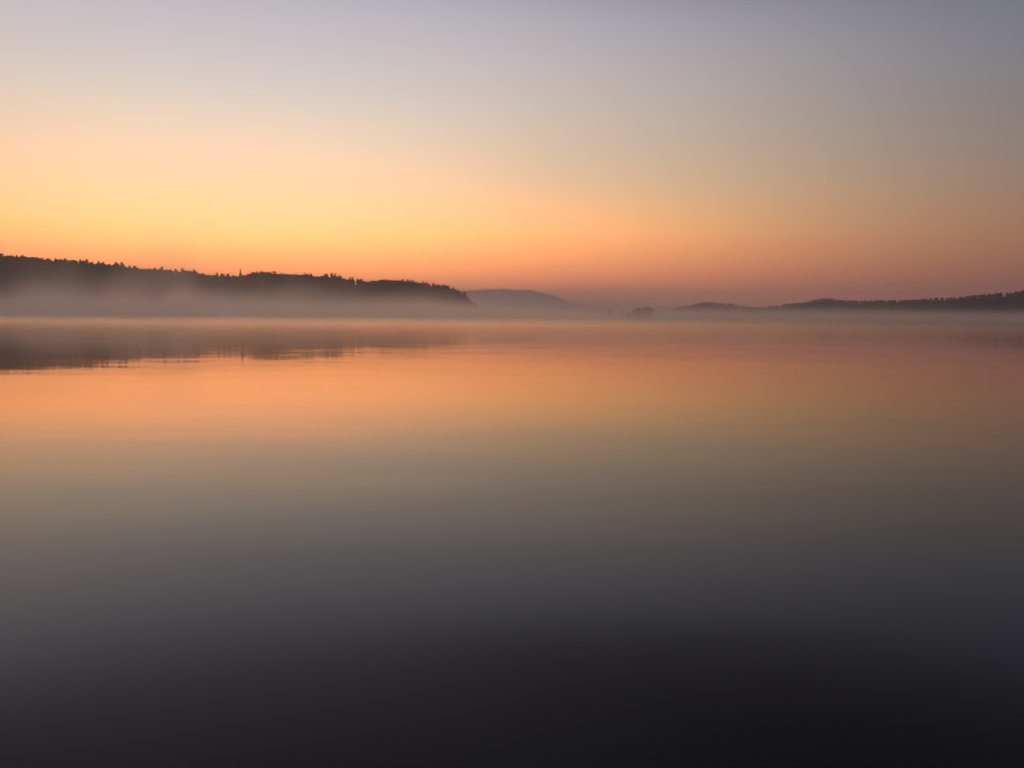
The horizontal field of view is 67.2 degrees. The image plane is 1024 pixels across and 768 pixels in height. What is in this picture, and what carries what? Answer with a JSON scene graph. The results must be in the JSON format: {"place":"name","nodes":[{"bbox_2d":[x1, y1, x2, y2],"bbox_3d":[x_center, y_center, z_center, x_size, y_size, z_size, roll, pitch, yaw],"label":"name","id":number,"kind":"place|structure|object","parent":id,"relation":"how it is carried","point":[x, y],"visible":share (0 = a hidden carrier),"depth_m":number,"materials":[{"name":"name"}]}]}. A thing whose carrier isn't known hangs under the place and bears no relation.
{"place":"outdoors","nodes":[
{"label":"outdoors","id":0,"kind":"place"},
{"bbox_2d":[0,261,486,315],"bbox_3d":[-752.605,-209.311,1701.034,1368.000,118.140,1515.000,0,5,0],"label":"hill","id":1,"kind":"structure","parent":0,"point":[61,307],"depth_m":1436.04,"materials":[{"name":"plant"}]},
{"bbox_2d":[0,253,483,315],"bbox_3d":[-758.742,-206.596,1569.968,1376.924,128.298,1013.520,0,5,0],"label":"forest","id":2,"kind":"object","parent":1,"relation":"on","point":[319,281],"visible":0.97,"depth_m":1497.14,"materials":[{"name":"black plant"}]},
{"bbox_2d":[0,314,1023,767],"bbox_3d":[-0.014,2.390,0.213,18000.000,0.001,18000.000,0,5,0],"label":"water","id":3,"kind":"structure","parent":0,"point":[476,542],"depth_m":8.18,"materials":[{"name":"black liquid"}]},
{"bbox_2d":[0,0,1023,307],"label":"sky","id":4,"kind":"structure","parent":0,"point":[595,153],"materials":[{"name":"orange"}]},
{"bbox_2d":[460,288,627,315],"bbox_3d":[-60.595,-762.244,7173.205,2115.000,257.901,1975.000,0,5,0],"label":"hill","id":5,"kind":"structure","parent":0,"point":[500,302],"depth_m":6802.76,"materials":[{"name":"grey"}]},
{"bbox_2d":[601,306,768,316],"bbox_3d":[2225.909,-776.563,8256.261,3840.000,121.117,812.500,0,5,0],"label":"hill","id":6,"kind":"structure","parent":0,"point":[659,310],"depth_m":8292.36,"materials":[{"name":"grey"}]},
{"bbox_2d":[658,304,759,317],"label":"hill","id":7,"kind":"structure","parent":0,"point":[678,314],"depth_m":2722.50,"materials":[{"name":"plant"}]},
{"bbox_2d":[670,301,758,314],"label":"forest","id":8,"kind":"object","parent":7,"relation":"on","point":[713,304],"visible":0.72,"depth_m":2747.89,"materials":[{"name":"grey plant"}]},
{"bbox_2d":[722,300,971,318],"bbox_3d":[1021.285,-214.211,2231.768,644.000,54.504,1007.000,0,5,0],"label":"hill","id":9,"kind":"structure","parent":0,"point":[948,314],"depth_m":2099.97,"materials":[{"name":"plant"}]},
{"bbox_2d":[731,297,976,316],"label":"forest","id":10,"kind":"object","parent":9,"relation":"on","point":[875,303],"visible":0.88,"depth_m":2160.79,"materials":[{"name":"black plant"}]},
{"bbox_2d":[961,295,1023,319],"bbox_3d":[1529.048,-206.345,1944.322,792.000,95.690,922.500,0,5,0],"label":"hill","id":11,"kind":"structure","parent":0,"point":[1000,315],"depth_m":1922.60,"materials":[{"name":"plant"}]},
{"bbox_2d":[949,291,1023,318],"bbox_3d":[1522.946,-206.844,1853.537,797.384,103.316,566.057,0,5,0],"label":"forest","id":12,"kind":"object","parent":11,"relation":"on","point":[988,296],"visible":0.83,"depth_m":1960.08,"materials":[{"name":"black plant"}]},
{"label":"islet","id":13,"kind":"structure","parent":0,"visible":0},
{"bbox_2d":[632,307,644,317],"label":"broadleaf tree","id":14,"kind":"object","parent":13,"relation":"on","point":[638,312],"visible":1,"depth_m":913.31,"materials":[{"name":"grey plant"}]},
{"bbox_2d":[642,307,654,317],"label":"broadleaf tree","id":15,"kind":"object","parent":13,"relation":"on","point":[648,312],"visible":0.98,"depth_m":916.31,"materials":[{"name":"grey plant"}]}
]}

